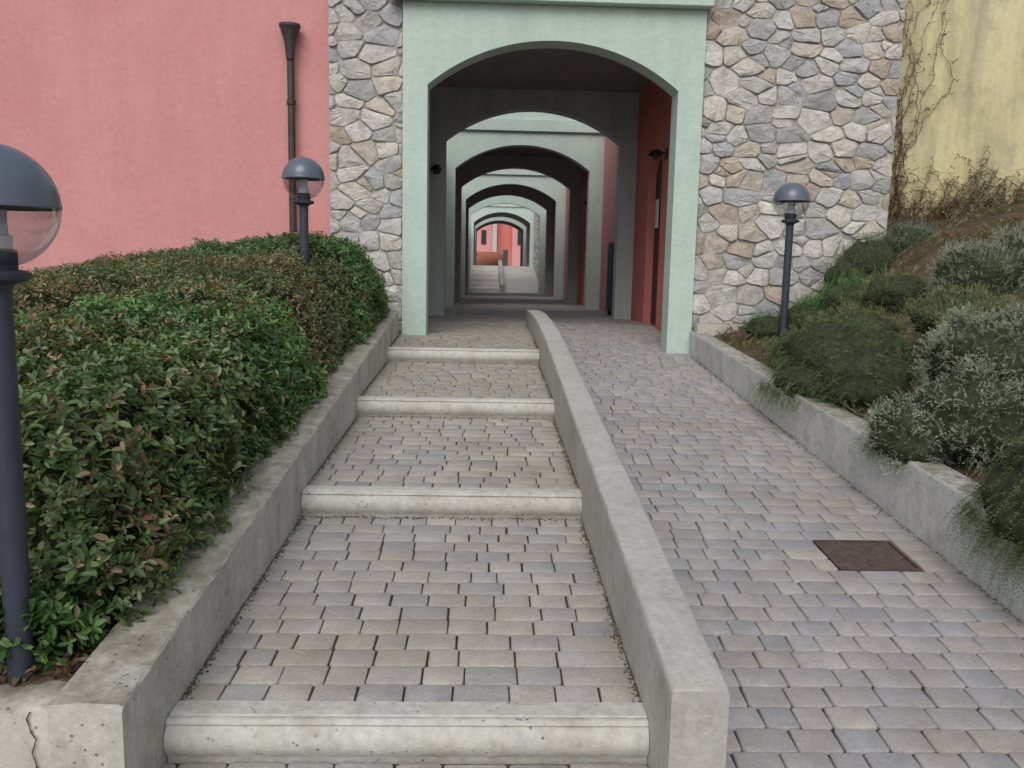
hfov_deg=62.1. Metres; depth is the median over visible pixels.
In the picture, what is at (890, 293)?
dry bush
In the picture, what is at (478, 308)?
passage paving
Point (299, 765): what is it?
landing paving
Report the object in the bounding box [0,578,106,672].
shrub
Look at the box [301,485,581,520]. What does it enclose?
concrete step
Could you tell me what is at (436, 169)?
wall lamp
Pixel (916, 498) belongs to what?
retaining wall
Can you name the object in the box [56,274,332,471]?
shrub
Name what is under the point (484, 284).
concrete step
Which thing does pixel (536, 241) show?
stone wall
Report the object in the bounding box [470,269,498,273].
concrete step
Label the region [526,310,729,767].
divider wall
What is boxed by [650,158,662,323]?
door
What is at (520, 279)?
ramp
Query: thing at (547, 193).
passage building
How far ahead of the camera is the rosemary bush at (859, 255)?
8.83 m
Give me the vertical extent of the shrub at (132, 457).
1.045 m
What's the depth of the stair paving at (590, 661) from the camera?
3.33 m
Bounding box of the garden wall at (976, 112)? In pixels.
[887,0,1023,227]
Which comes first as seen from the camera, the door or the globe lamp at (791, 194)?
the globe lamp at (791, 194)
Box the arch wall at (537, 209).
[468,195,545,293]
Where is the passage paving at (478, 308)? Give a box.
[428,292,655,327]
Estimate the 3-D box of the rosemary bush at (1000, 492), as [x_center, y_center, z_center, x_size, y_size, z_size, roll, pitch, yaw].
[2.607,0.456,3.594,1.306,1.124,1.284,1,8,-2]
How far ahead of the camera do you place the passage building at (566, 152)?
17.20 m
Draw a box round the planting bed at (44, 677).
[0,468,244,686]
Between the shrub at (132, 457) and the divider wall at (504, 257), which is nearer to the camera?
the shrub at (132, 457)
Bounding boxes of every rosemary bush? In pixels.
[751,315,924,433]
[812,225,904,290]
[938,432,1023,616]
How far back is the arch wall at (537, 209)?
32.96 m
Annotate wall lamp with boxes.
[430,165,441,173]
[648,148,667,159]
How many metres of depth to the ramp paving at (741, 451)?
3.74 m
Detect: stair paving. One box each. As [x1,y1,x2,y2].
[183,516,639,702]
[308,416,577,488]
[361,361,551,398]
[391,323,536,348]
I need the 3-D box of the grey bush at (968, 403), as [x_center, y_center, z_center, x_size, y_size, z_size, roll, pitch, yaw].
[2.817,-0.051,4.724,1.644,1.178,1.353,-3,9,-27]
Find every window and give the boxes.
[481,230,485,243]
[517,231,520,244]
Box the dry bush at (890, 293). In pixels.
[800,263,1023,361]
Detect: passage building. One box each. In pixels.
[0,0,905,353]
[445,112,604,309]
[460,169,565,298]
[470,204,534,266]
[475,217,526,265]
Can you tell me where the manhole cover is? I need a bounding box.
[813,540,922,571]
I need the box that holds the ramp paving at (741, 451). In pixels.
[555,325,1023,767]
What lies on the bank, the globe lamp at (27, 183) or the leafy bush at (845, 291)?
the leafy bush at (845, 291)
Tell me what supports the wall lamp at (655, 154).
attached to the passage building at (138, 126)
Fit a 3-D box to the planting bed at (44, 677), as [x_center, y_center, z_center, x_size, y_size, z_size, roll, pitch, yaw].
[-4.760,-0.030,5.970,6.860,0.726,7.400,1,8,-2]
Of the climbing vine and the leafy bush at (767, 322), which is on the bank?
the leafy bush at (767, 322)
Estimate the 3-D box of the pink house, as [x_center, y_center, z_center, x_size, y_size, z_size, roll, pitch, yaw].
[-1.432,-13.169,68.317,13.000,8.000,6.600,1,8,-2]
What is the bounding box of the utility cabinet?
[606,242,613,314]
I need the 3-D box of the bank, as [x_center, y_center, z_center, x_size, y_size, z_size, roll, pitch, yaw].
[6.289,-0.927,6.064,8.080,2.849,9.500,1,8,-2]
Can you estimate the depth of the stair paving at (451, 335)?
9.29 m
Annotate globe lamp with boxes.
[0,144,62,683]
[282,157,324,265]
[772,182,810,335]
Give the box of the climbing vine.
[887,0,1023,231]
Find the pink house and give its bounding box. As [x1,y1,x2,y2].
[477,224,520,265]
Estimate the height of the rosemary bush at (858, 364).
0.881 m
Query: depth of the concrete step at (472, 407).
6.44 m
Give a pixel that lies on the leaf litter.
(287, 542)
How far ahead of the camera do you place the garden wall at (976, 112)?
10.38 m
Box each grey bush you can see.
[847,297,1023,477]
[874,217,941,252]
[923,221,1023,298]
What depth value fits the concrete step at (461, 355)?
8.34 m
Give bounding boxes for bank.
[713,200,1023,484]
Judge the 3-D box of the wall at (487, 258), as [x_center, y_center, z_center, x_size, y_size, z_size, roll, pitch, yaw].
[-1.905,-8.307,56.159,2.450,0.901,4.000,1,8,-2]
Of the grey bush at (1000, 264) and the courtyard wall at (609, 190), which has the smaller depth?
the grey bush at (1000, 264)
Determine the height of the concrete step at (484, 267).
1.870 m
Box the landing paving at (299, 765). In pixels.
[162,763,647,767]
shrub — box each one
[0,302,298,659]
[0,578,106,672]
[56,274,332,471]
[176,229,390,345]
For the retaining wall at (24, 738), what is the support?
on the ground
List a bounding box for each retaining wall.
[0,680,66,767]
[47,310,397,767]
[689,331,1023,622]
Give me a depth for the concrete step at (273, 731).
2.64 m
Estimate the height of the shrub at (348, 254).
1.158 m
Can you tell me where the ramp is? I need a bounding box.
[502,266,542,293]
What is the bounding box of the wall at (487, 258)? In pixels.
[476,251,501,264]
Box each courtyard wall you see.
[563,188,568,299]
[599,136,617,311]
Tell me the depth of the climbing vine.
10.45 m
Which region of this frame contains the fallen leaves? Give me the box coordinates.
[0,608,127,686]
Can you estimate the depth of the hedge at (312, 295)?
5.86 m
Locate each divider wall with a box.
[498,260,503,292]
[502,250,507,265]
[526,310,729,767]
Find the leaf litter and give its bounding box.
[181,336,1023,702]
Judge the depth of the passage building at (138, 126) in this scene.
9.28 m
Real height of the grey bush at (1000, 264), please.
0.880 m
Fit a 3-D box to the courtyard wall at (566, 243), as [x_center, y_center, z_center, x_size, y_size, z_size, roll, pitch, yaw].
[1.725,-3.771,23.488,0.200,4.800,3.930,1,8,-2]
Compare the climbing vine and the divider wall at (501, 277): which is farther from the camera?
the divider wall at (501, 277)
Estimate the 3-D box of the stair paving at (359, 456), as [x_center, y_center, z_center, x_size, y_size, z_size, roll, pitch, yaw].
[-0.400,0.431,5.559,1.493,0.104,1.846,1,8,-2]
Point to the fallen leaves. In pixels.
(74, 661)
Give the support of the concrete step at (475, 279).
on the ground
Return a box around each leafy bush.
[735,293,829,338]
[791,268,872,316]
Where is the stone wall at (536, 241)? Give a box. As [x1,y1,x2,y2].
[533,213,539,278]
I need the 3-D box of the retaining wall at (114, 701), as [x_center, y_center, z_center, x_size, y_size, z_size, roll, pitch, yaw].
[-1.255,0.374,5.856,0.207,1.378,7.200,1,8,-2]
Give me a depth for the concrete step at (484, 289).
33.70 m
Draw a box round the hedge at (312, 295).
[13,237,383,439]
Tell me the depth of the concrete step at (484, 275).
37.04 m
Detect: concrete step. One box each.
[164,700,648,764]
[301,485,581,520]
[357,396,553,419]
[387,347,538,364]
[470,265,497,269]
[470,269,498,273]
[470,273,498,277]
[470,277,498,281]
[470,282,499,287]
[470,287,499,292]
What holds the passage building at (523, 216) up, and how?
on the ground
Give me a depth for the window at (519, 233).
65.47 m
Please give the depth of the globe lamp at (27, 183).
2.40 m
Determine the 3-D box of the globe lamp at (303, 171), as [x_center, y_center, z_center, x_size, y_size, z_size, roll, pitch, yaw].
[-1.789,-1.001,7.334,0.361,1.866,0.361,1,8,-2]
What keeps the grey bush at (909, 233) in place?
on the bank
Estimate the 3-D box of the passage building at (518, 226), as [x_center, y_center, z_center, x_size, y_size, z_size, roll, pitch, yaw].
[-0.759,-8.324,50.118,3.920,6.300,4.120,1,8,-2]

